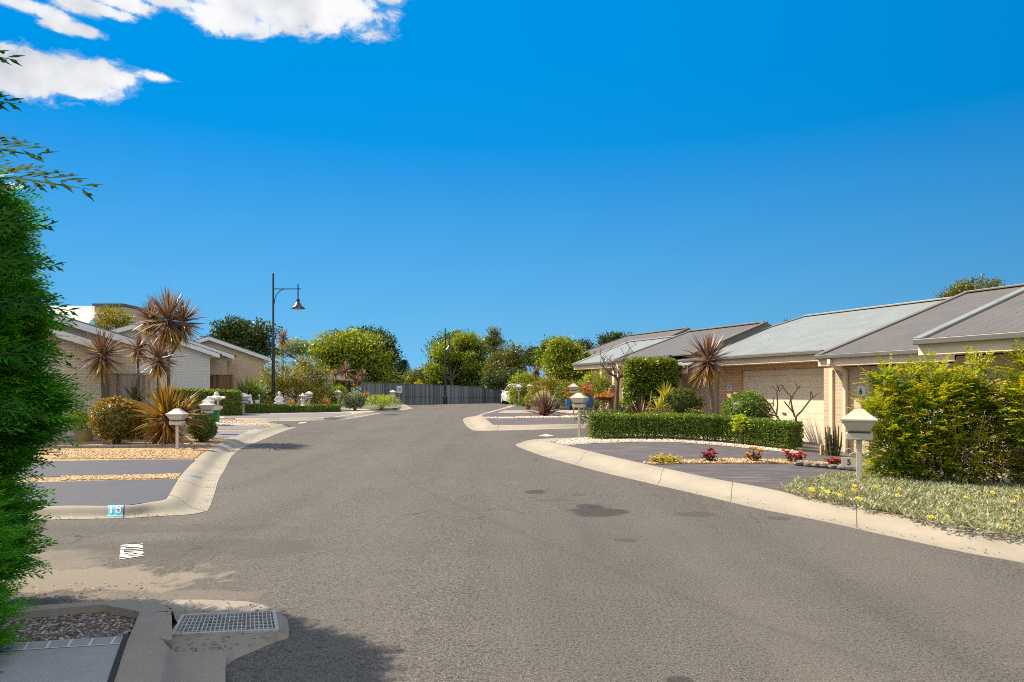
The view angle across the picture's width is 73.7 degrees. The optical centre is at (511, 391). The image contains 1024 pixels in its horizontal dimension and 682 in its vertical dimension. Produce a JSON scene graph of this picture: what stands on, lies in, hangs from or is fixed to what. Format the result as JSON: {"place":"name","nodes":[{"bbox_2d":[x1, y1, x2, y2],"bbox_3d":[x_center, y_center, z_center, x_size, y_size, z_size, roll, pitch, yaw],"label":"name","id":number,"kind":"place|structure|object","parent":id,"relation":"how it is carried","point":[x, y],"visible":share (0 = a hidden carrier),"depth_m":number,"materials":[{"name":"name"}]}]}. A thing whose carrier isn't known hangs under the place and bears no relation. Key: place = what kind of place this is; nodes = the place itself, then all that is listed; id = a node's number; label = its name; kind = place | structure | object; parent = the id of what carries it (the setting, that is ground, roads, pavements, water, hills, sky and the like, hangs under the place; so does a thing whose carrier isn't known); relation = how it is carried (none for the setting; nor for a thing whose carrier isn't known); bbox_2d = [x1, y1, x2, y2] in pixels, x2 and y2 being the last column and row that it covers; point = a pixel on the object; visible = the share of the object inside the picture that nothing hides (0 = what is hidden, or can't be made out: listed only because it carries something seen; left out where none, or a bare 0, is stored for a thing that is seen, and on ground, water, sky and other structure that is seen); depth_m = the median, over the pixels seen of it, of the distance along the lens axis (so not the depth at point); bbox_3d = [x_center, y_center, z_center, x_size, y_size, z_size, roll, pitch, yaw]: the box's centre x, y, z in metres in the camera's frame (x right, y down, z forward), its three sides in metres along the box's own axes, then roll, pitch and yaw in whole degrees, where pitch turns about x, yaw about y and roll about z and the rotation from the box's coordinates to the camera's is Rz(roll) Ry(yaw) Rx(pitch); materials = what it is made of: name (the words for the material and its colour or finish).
{"place":"outdoors","nodes":[
{"label":"outdoors","id":0,"kind":"place"},
{"bbox_2d":[18,478,177,505],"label":"driveway","id":1,"kind":"structure","parent":0,"point":[100,492],"depth_m":9.74,"materials":[{"name":"concrete"}]},
{"bbox_2d":[17,459,194,476],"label":"driveway","id":2,"kind":"structure","parent":0,"point":[108,467],"depth_m":12.69,"materials":[{"name":"concrete"}]},
{"bbox_2d":[17,419,277,505],"bbox_3d":[-11.738,1.299,21.504,10.719,0.276,28.623,0,0,-41],"label":"pebble bed","id":3,"kind":"object","parent":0,"point":[211,441],"visible":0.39,"depth_m":17.20,"materials":[{"name":"gravel"}]},
{"bbox_2d":[64,410,93,441],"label":"potted plant","id":4,"kind":"object","parent":3,"relation":"on","point":[87,434],"visible":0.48,"depth_m":18.25,"materials":[{"name":"green plant"}]},
{"bbox_2d":[72,320,133,401],"bbox_3d":[-11.757,-0.346,19.541,1.666,3.499,1.687,0,0,37],"label":"cordyline","id":5,"kind":"object","parent":3,"relation":"on","point":[101,366],"visible":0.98,"depth_m":19.52,"materials":[{"name":"plant"}]},
{"bbox_2d":[87,394,146,443],"bbox_3d":[-10.223,0.756,17.717,1.456,1.395,1.265,0,0,0],"label":"copper bush","id":6,"kind":"object","parent":3,"relation":"on","point":[113,418],"visible":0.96,"depth_m":17.42,"materials":[{"name":"brown plant"}]},
{"bbox_2d":[28,444,210,448],"bbox_3d":[-9.672,1.347,16.725,4.211,0.164,0.116,0,0,-16],"label":"garden edging","id":7,"kind":"object","parent":3,"relation":"on","point":[136,446],"visible":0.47,"depth_m":16.77,"materials":[{"name":"concrete"}]},
{"bbox_2d":[60,473,181,480],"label":"pebbles","id":8,"kind":"object","parent":3,"relation":"on","point":[124,476],"visible":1,"depth_m":11.34,"materials":[{"name":"gravel"}]},
{"bbox_2d":[51,449,204,458],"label":"pebbles","id":9,"kind":"object","parent":3,"relation":"on","point":[119,454],"visible":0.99,"depth_m":15.14,"materials":[{"name":"gravel"}]},
{"bbox_2d":[105,373,154,427],"bbox_3d":[-11.908,0.552,21.163,1.670,2.296,0.165,0,0,0],"label":"timber fence","id":10,"kind":"object","parent":3,"relation":"on","point":[117,382],"visible":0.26,"depth_m":21.20,"materials":[{"name":"wood"}]},
{"bbox_2d":[112,379,156,404],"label":"spiky plant","id":11,"kind":"object","parent":3,"relation":"on","point":[133,393],"visible":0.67,"depth_m":18.95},
{"bbox_2d":[121,331,150,408],"bbox_3d":[-11.255,-0.241,20.622,0.998,3.303,1.104,0,0,22],"label":"cordyline","id":12,"kind":"object","parent":3,"relation":"on","point":[139,345],"visible":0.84,"depth_m":20.52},
{"bbox_2d":[130,334,184,424],"bbox_3d":[-10.074,-0.139,19.387,1.396,3.145,1.401,0,0,0],"label":"cordyline","id":13,"kind":"object","parent":3,"relation":"on","point":[158,365],"visible":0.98,"depth_m":19.30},
{"bbox_2d":[120,375,207,444],"bbox_3d":[-9.024,0.595,17.734,2.194,2.182,2.223,0,0,-26],"label":"flax clump","id":14,"kind":"object","parent":3,"relation":"on","point":[162,407],"visible":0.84,"depth_m":17.61,"materials":[{"name":"plant"}]},
{"bbox_2d":[131,286,205,392],"bbox_3d":[-10.213,-0.909,20.233,2.299,4.656,2.230,0,0,-20],"label":"cordyline","id":15,"kind":"object","parent":3,"relation":"on","point":[180,327],"visible":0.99,"depth_m":20.20,"materials":[{"name":"plant"}]},
{"bbox_2d":[165,409,188,448],"bbox_3d":[-8.139,1.035,16.600,0.424,1.263,0.365,0,0,-4],"label":"mailbox","id":16,"kind":"object","parent":3,"relation":"on","point":[176,417],"visible":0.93,"depth_m":16.49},
{"bbox_2d":[186,412,217,441],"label":"clipped bush","id":17,"kind":"object","parent":3,"relation":"on","point":[208,431],"visible":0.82,"depth_m":18.78,"materials":[{"name":"green plant"}]},
{"bbox_2d":[188,406,370,418],"bbox_3d":[-16.184,1.092,45.571,12.993,0.194,30.917,0,0,-27],"label":"garden","id":18,"kind":"object","parent":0,"point":[351,411],"visible":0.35,"depth_m":37.66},
{"bbox_2d":[155,387,242,414],"bbox_3d":[-15.371,0.507,33.556,3.934,1.537,1.760,0,0,-34],"label":"clipped hedge","id":19,"kind":"object","parent":18,"relation":"on","point":[231,403],"visible":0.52,"depth_m":33.51,"materials":[{"name":"green plant"}]},
{"bbox_2d":[210,375,233,389],"bbox_3d":[-16.280,0.311,38.163,1.420,2.577,0.165,0,0,0],"label":"timber fence","id":20,"kind":"object","parent":18,"relation":"on","point":[223,382],"visible":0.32,"depth_m":38.20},
{"bbox_2d":[231,374,269,400],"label":"strappy plant","id":21,"kind":"object","parent":18,"relation":"on","point":[253,388],"visible":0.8,"depth_m":37.43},
{"bbox_2d":[271,273,304,403],"bbox_3d":[-13.020,-2.731,39.600,2.038,8.335,0.820,0,0,0],"label":"street lamp","id":22,"kind":"object","parent":18,"relation":"on","point":[297,306],"visible":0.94,"depth_m":39.55,"materials":[{"name":"black metal"}]},
{"bbox_2d":[244,403,341,412],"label":"clipped hedge","id":23,"kind":"object","parent":18,"relation":"on","point":[275,408],"visible":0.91,"depth_m":37.33,"materials":[{"name":"green plant"}]},
{"bbox_2d":[251,354,336,403],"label":"shrub","id":24,"kind":"object","parent":18,"relation":"on","point":[304,387],"visible":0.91,"depth_m":40.61,"materials":[{"name":"green plant"}]},
{"bbox_2d":[343,391,366,409],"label":"silver bush","id":25,"kind":"object","parent":18,"relation":"on","point":[353,399],"visible":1,"depth_m":40.66,"materials":[{"name":"green plant"}]},
{"bbox_2d":[224,413,350,417],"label":"driveway","id":26,"kind":"structure","parent":0,"point":[286,415],"depth_m":33.61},
{"bbox_2d":[0,403,1023,681],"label":"road","id":27,"kind":"structure","parent":0,"point":[428,543],"depth_m":5.66,"materials":[{"name":"asphalt"}]},
{"bbox_2d":[0,50,102,673],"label":"cypress","id":28,"kind":"object","parent":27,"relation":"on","point":[34,406],"visible":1,"depth_m":4.64,"materials":[{"name":"green plant"}]},
{"bbox_2d":[0,600,180,681],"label":"foreground kerb","id":29,"kind":"structure","parent":27,"relation":"on","point":[150,654],"depth_m":3.91,"materials":[{"name":"concrete"}]},
{"bbox_2d":[0,636,122,681],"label":"concrete slab","id":30,"kind":"structure","parent":29,"relation":"on","point":[80,663],"depth_m":3.53,"materials":[{"name":"concrete"}]},
{"bbox_2d":[0,637,119,650],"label":"slab grout lines","id":31,"kind":"object","parent":30,"relation":"on","point":[69,643],"visible":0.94,"depth_m":3.74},
{"bbox_2d":[107,634,128,681],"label":"slab joint","id":32,"kind":"object","parent":30,"relation":"on","point":[114,669],"visible":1,"depth_m":3.52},
{"bbox_2d":[30,424,296,519],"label":"kerb","id":33,"kind":"structure","parent":27,"relation":"on","point":[211,462],"depth_m":9.96,"materials":[{"name":"concrete"}]},
{"bbox_2d":[225,609,288,681],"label":"gutter edge","id":34,"kind":"object","parent":27,"relation":"on","point":[252,647],"visible":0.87,"depth_m":4.06,"materials":[{"name":"concrete"}]},
{"bbox_2d":[235,411,379,421],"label":"kerb","id":35,"kind":"structure","parent":27,"relation":"on","point":[355,415],"depth_m":31.68,"materials":[{"name":"concrete"}]},
{"bbox_2d":[365,394,400,409],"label":"shrub","id":36,"kind":"object","parent":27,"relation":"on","point":[384,399],"visible":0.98,"depth_m":43.41,"materials":[{"name":"green plant"}]},
{"bbox_2d":[20,429,1022,650],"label":"leaf litter","id":37,"kind":"object","parent":27,"relation":"on","point":[225,645],"visible":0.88,"depth_m":4.72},
{"bbox_2d":[463,404,585,430],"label":"kerb","id":38,"kind":"structure","parent":27,"relation":"on","point":[480,422],"depth_m":23.89,"materials":[{"name":"concrete"}]},
{"bbox_2d":[516,437,1023,562],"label":"kerb","id":39,"kind":"structure","parent":27,"relation":"on","point":[1009,546],"depth_m":8.55,"materials":[{"name":"concrete"}]},
{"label":"gutter base","id":40,"kind":"structure","parent":27,"relation":"on","visible":0},
{"bbox_2d":[119,598,279,616],"bbox_3d":[-2.260,1.491,4.729,1.434,0.013,0.457,0,0,0],"label":"gutter apron","id":41,"kind":"object","parent":40,"relation":"on","point":[178,607],"visible":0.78,"depth_m":4.75,"materials":[{"name":"concrete"}]},
{"bbox_2d":[172,610,279,636],"bbox_3d":[-1.820,1.494,4.382,0.712,0.047,0.409,0,0,-7],"label":"drain grate","id":42,"kind":"object","parent":40,"relation":"on","point":[255,622],"visible":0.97,"depth_m":4.38,"materials":[{"name":"metal"}]},
{"bbox_2d":[172,632,281,681],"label":"gutter apron","id":43,"kind":"object","parent":40,"relation":"on","point":[206,664],"visible":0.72,"depth_m":3.90,"materials":[{"name":"concrete"}]},
{"bbox_2d":[0,0,1023,391],"label":"sky","id":44,"kind":"structure","parent":0,"point":[419,169],"materials":[{"name":"blue"}]},
{"bbox_2d":[482,405,607,424],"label":"driveway","id":45,"kind":"structure","parent":0,"point":[519,421],"depth_m":26.93,"materials":[{"name":"concrete"}]},
{"bbox_2d":[523,386,569,415],"bbox_3d":[1.445,0.376,28.564,2.235,1.297,2.301,0,0,0],"label":"bronze flax","id":46,"kind":"object","parent":45,"relation":"on","point":[544,409],"visible":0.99,"depth_m":28.44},
{"bbox_2d":[556,410,604,413],"bbox_3d":[3.186,0.887,29.964,2.118,0.137,6.097,0,0,-36],"label":"white pebble bed","id":47,"kind":"object","parent":45,"relation":"on","point":[567,411],"visible":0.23,"depth_m":30.96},
{"bbox_2d":[575,370,615,409],"bbox_3d":[3.741,-0.056,30.016,1.974,1.934,1.623,0,0,16],"label":"shrub","id":48,"kind":"object","parent":47,"relation":"on","point":[600,382],"visible":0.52,"depth_m":29.80,"materials":[{"name":"green plant"}]},
{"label":"far garden bed","id":49,"kind":"structure","parent":45,"relation":"on","visible":0},
{"bbox_2d":[503,370,544,405],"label":"shrub","id":50,"kind":"object","parent":49,"relation":"on","point":[527,377],"visible":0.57,"depth_m":43.66,"materials":[{"name":"green plant"}]},
{"bbox_2d":[523,374,571,409],"bbox_3d":[1.862,-0.045,34.568,2.870,1.966,1.870,0,0,0],"label":"shrub","id":51,"kind":"object","parent":49,"relation":"on","point":[550,382],"visible":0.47,"depth_m":34.27,"materials":[{"name":"green plant"}]},
{"bbox_2d":[535,334,596,405],"bbox_3d":[2.986,-1.032,36.938,3.555,4.202,2.960,0,0,0],"label":"leafy tree","id":52,"kind":"object","parent":49,"relation":"on","point":[561,367],"visible":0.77,"depth_m":36.43,"materials":[{"name":"green plant"}]},
{"bbox_2d":[551,380,583,409],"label":"shrub","id":53,"kind":"object","parent":49,"relation":"on","point":[561,389],"visible":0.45,"depth_m":32.84,"materials":[{"name":"green plant"}]},
{"bbox_2d":[551,433,996,529],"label":"driveway","id":54,"kind":"structure","parent":0,"point":[773,476],"depth_m":13.32,"materials":[{"name":"concrete"}]},
{"bbox_2d":[621,355,679,413],"bbox_3d":[4.570,-0.018,22.597,1.909,2.388,1.409,0,0,0],"label":"clipped tree","id":55,"kind":"object","parent":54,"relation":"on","point":[643,378],"visible":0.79,"depth_m":22.11,"materials":[{"name":"green plant"}]},
{"bbox_2d":[552,434,802,452],"bbox_3d":[4.644,1.273,17.753,7.269,0.257,5.160,0,0,0],"label":"pebble border","id":56,"kind":"object","parent":54,"relation":"on","point":[798,449],"visible":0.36,"depth_m":16.77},
{"bbox_2d":[570,393,588,437],"bbox_3d":[1.811,0.749,18.400,0.424,1.454,0.365,0,0,24],"label":"mailbox","id":57,"kind":"object","parent":56,"relation":"on","point":[579,400],"visible":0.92,"depth_m":18.32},
{"bbox_2d":[553,434,795,452],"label":"pebbles","id":58,"kind":"object","parent":56,"relation":"on","point":[594,439],"visible":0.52,"depth_m":17.17,"materials":[{"name":"gravel"}]},
{"bbox_2d":[588,411,804,448],"bbox_3d":[4.615,0.963,17.516,5.336,0.934,1.496,0,0,23],"label":"clipped hedge","id":59,"kind":"object","parent":56,"relation":"on","point":[686,425],"visible":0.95,"depth_m":17.37,"materials":[{"name":"green plant"}]},
{"bbox_2d":[679,331,736,414],"bbox_3d":[5.609,-0.202,19.548,1.707,3.379,1.796,0,0,0],"label":"cordyline","id":60,"kind":"object","parent":56,"relation":"on","point":[706,370],"visible":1,"depth_m":19.52,"materials":[{"name":"plant"}]},
{"bbox_2d":[729,411,750,444],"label":"shrub","id":61,"kind":"object","parent":56,"relation":"on","point":[738,417],"visible":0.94,"depth_m":16.83,"materials":[{"name":"green plant"}]},
{"bbox_2d":[721,388,774,418],"bbox_3d":[6.141,0.496,17.890,1.399,1.189,1.336,0,0,0],"label":"clipped bush","id":62,"kind":"object","parent":56,"relation":"on","point":[738,402],"visible":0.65,"depth_m":17.58,"materials":[{"name":"green plant"}]},
{"bbox_2d":[779,383,819,431],"bbox_3d":[6.797,0.378,16.205,0.969,1.202,0.232,0,0,0],"label":"bare tree","id":63,"kind":"object","parent":56,"relation":"on","point":[792,409],"visible":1,"depth_m":16.24,"materials":[{"name":"brown plant"}]},
{"bbox_2d":[657,386,704,413],"bbox_3d":[5.001,0.373,20.213,1.409,1.145,1.352,0,0,0],"label":"clipped bush","id":64,"kind":"object","parent":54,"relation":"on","point":[681,400],"visible":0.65,"depth_m":19.82,"materials":[{"name":"green plant"}]},
{"bbox_2d":[647,460,840,464],"bbox_3d":[4.491,1.339,12.766,4.196,0.124,1.353,0,0,0],"label":"pebble strip","id":65,"kind":"object","parent":54,"relation":"on","point":[711,462],"visible":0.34,"depth_m":12.49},
{"bbox_2d":[643,458,829,463],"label":"pebbles","id":66,"kind":"object","parent":65,"relation":"on","point":[736,460],"visible":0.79,"depth_m":12.75,"materials":[{"name":"gravel"}]},
{"bbox_2d":[821,426,842,455],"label":"cactus","id":67,"kind":"object","parent":54,"relation":"on","point":[832,447],"visible":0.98,"depth_m":15.10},
{"bbox_2d":[856,476,1021,530],"bbox_3d":[6.785,1.438,9.978,2.819,0.150,7.180,0,0,41],"label":"garden bed","id":68,"kind":"object","parent":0,"point":[878,509],"visible":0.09,"depth_m":7.95,"materials":[{"name":"plant"}]},
{"bbox_2d":[840,409,877,478],"bbox_3d":[5.085,0.889,10.000,0.488,1.286,0.419,0,0,28],"label":"mailbox","id":69,"kind":"object","parent":68,"relation":"on","point":[859,424],"visible":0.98,"depth_m":9.91,"materials":[{"name":"beige"}]},
{"bbox_2d":[778,470,1023,535],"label":"ground cover","id":70,"kind":"object","parent":68,"relation":"on","point":[957,503],"visible":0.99,"depth_m":8.37,"materials":[{"name":"plant"}]},
{"bbox_2d":[844,345,1023,482],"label":"golden shrub","id":71,"kind":"object","parent":68,"relation":"on","point":[923,396],"visible":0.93,"depth_m":10.18,"materials":[{"name":"green plant"}]},
{"bbox_2d":[934,410,1023,483],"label":"daisy bush","id":72,"kind":"object","parent":68,"relation":"on","point":[1001,473],"visible":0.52,"depth_m":10.12,"materials":[{"name":"plant"}]},
{"bbox_2d":[981,336,1023,480],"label":"golden shrub","id":73,"kind":"object","parent":68,"relation":"on","point":[1014,395],"visible":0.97,"depth_m":9.99,"materials":[{"name":"green plant"}]},
{"bbox_3d":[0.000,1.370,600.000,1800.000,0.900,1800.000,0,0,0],"label":"ground","id":74,"kind":"structure","parent":0,"visible":0},
{"bbox_2d":[44,329,113,435],"bbox_3d":[-17.055,-0.260,22.360,6.381,4.320,9.345,0,0,-34],"label":"villa","id":75,"kind":"object","parent":74,"relation":"on","point":[70,347],"visible":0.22,"depth_m":20.01,"materials":[{"name":"grey brick"}]},
{"bbox_2d":[46,313,147,374],"bbox_3d":[-18.034,-0.535,24.491,8.203,4.871,9.345,0,0,-32],"label":"villa","id":76,"kind":"object","parent":74,"relation":"on","point":[82,328],"visible":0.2,"depth_m":22.31,"materials":[{"name":"grey brick"}]},
{"bbox_2d":[49,303,159,325],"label":"house","id":77,"kind":"structure","parent":74,"relation":"on","point":[85,314],"depth_m":61.96,"materials":[{"name":"grey brick"}]},
{"bbox_2d":[89,304,142,329],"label":"olive tree","id":78,"kind":"object","parent":74,"relation":"on","point":[115,321],"visible":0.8,"depth_m":53.60,"materials":[{"name":"green plant"}]},
{"bbox_2d":[110,324,221,388],"bbox_3d":[-21.514,-0.861,39.243,8.277,5.322,9.345,0,0,-27],"label":"villa","id":79,"kind":"object","parent":74,"relation":"on","point":[192,370],"visible":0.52,"depth_m":36.44,"materials":[{"name":"grey brick"}]},
{"bbox_2d":[160,330,235,374],"bbox_3d":[-21.329,-0.818,41.980,7.534,5.235,9.345,0,0,-26],"label":"villa","id":80,"kind":"object","parent":74,"relation":"on","point":[218,366],"visible":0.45,"depth_m":39.24,"materials":[{"name":"beige brick"}]},
{"bbox_2d":[193,336,271,407],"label":"villa","id":81,"kind":"object","parent":74,"relation":"on","point":[243,363],"visible":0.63,"depth_m":44.39,"materials":[{"name":"beige brick"}]},
{"bbox_2d":[200,314,284,357],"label":"evergreen tree","id":82,"kind":"object","parent":74,"relation":"on","point":[243,333],"visible":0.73,"depth_m":60.99,"materials":[{"name":"green plant"}]},
{"bbox_2d":[269,336,317,363],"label":"olive tree","id":83,"kind":"object","parent":74,"relation":"on","point":[293,347],"visible":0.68,"depth_m":65.46,"materials":[{"name":"green plant"}]},
{"bbox_2d":[264,369,351,403],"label":"shrub","id":84,"kind":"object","parent":74,"relation":"on","point":[338,379],"depth_m":50.00,"materials":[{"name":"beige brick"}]},
{"bbox_2d":[300,325,409,392],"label":"broad tree","id":85,"kind":"object","parent":74,"relation":"on","point":[354,348],"visible":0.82,"depth_m":60.95,"materials":[{"name":"green plant"}]},
{"bbox_2d":[326,323,408,382],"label":"evergreen tree","id":86,"kind":"object","parent":74,"relation":"on","point":[393,346],"visible":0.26,"depth_m":69.75,"materials":[{"name":"green plant"}]},
{"bbox_2d":[361,382,502,403],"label":"timber fence","id":87,"kind":"object","parent":74,"relation":"on","point":[420,394],"visible":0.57,"depth_m":61.68,"materials":[{"name":"wood"}]},
{"bbox_2d":[413,326,493,386],"bbox_3d":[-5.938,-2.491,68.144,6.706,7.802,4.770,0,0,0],"label":"broad tree","id":88,"kind":"object","parent":74,"relation":"on","point":[436,352],"visible":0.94,"depth_m":67.57,"materials":[{"name":"green plant"}]},
{"bbox_2d":[481,325,508,359],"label":"gum tree","id":89,"kind":"object","parent":74,"relation":"on","point":[495,339],"visible":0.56,"depth_m":77.40,"materials":[{"name":"green plant"}]},
{"bbox_2d":[473,367,524,403],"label":"evergreen tree","id":90,"kind":"object","parent":74,"relation":"on","point":[498,379],"visible":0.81,"depth_m":59.28,"materials":[{"name":"green plant"}]},
{"bbox_2d":[477,340,532,402],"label":"olive tree","id":91,"kind":"object","parent":74,"relation":"on","point":[515,359],"visible":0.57,"depth_m":63.69,"materials":[{"name":"green plant"}]},
{"bbox_2d":[527,334,571,387],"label":"evergreen tree","id":92,"kind":"object","parent":74,"relation":"on","point":[537,355],"visible":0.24,"depth_m":42.77,"materials":[{"name":"green plant"}]},
{"bbox_2d":[594,330,631,345],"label":"evergreen tree","id":93,"kind":"object","parent":74,"relation":"on","point":[604,339],"visible":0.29,"depth_m":61.55,"materials":[{"name":"green plant"}]},
{"bbox_2d":[551,327,690,401],"bbox_3d":[7.532,-1.070,38.552,8.515,4.540,7.350,0,0,-25],"label":"villa","id":94,"kind":"object","parent":74,"relation":"on","point":[640,336],"visible":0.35,"depth_m":38.15,"materials":[{"name":"grey metal"}]},
{"bbox_2d":[572,335,675,408],"bbox_3d":[7.332,-0.660,32.311,7.115,3.920,6.459,0,0,-25],"label":"villa","id":95,"kind":"object","parent":74,"relation":"on","point":[592,363],"visible":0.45,"depth_m":32.47,"materials":[{"name":"beige brick"}]},
{"bbox_2d":[613,321,772,414],"bbox_3d":[8.128,-0.470,25.613,7.195,4.040,4.800,0,0,-25],"label":"villa","id":96,"kind":"object","parent":74,"relation":"on","point":[670,347],"visible":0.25,"depth_m":24.09,"materials":[{"name":"metal"}]},
{"bbox_2d":[673,296,955,444],"bbox_3d":[10.838,-0.300,22.426,9.870,4.800,8.800,0,0,-25],"label":"villa","id":97,"kind":"object","parent":74,"relation":"on","point":[766,359],"visible":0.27,"depth_m":20.05,"materials":[{"name":"metal"}]},
{"bbox_2d":[743,368,823,444],"bbox_3d":[7.931,0.418,19.859,0.070,2.161,3.280,0,0,-25],"label":"garage door","id":98,"kind":"structure","parent":97,"relation":"in","point":[810,379],"depth_m":19.43,"materials":[{"name":"metal"}]},
{"bbox_2d":[814,283,1023,456],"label":"villa","id":99,"kind":"object","parent":74,"relation":"on","point":[895,338],"visible":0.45,"depth_m":16.41,"materials":[{"name":"beige paint"}]},
{"bbox_2d":[913,287,1023,482],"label":"villa","id":100,"kind":"object","parent":74,"relation":"on","point":[996,326],"visible":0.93,"depth_m":11.11,"materials":[{"name":"beige paint"}]},
{"bbox_2d":[933,274,1005,297],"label":"gum tree","id":101,"kind":"object","parent":74,"relation":"on","point":[959,288],"visible":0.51,"depth_m":47.73,"materials":[{"name":"green plant"}]},
{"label":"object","id":102,"kind":"structure","parent":0,"visible":0},
{"bbox_2d":[573,407,624,425],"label":"shrub","id":103,"kind":"object","parent":102,"relation":"on","point":[584,411],"visible":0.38,"depth_m":20.25,"materials":[{"name":"green plant"}]},
{"bbox_2d":[599,341,635,409],"bbox_3d":[3.935,-0.588,25.358,1.404,2.735,0.984,0,0,0],"label":"bare tree","id":104,"kind":"object","parent":102,"relation":"on","point":[617,386],"visible":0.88,"depth_m":25.34,"materials":[{"name":"brown plant"}]},
{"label":"pebble bed foreground","id":105,"kind":"structure","parent":0,"visible":0},
{"bbox_2d":[0,612,135,642],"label":"pebbles","id":106,"kind":"object","parent":105,"relation":"on","point":[88,625],"visible":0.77,"depth_m":4.18,"materials":[{"name":"gravel"}]},
{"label":"far pebble strip","id":107,"kind":"structure","parent":0,"visible":0},
{"bbox_2d":[580,381,594,410],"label":"potted plant","id":108,"kind":"object","parent":107,"relation":"on","point":[590,402],"visible":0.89,"depth_m":26.34,"materials":[{"name":"blue plant"}]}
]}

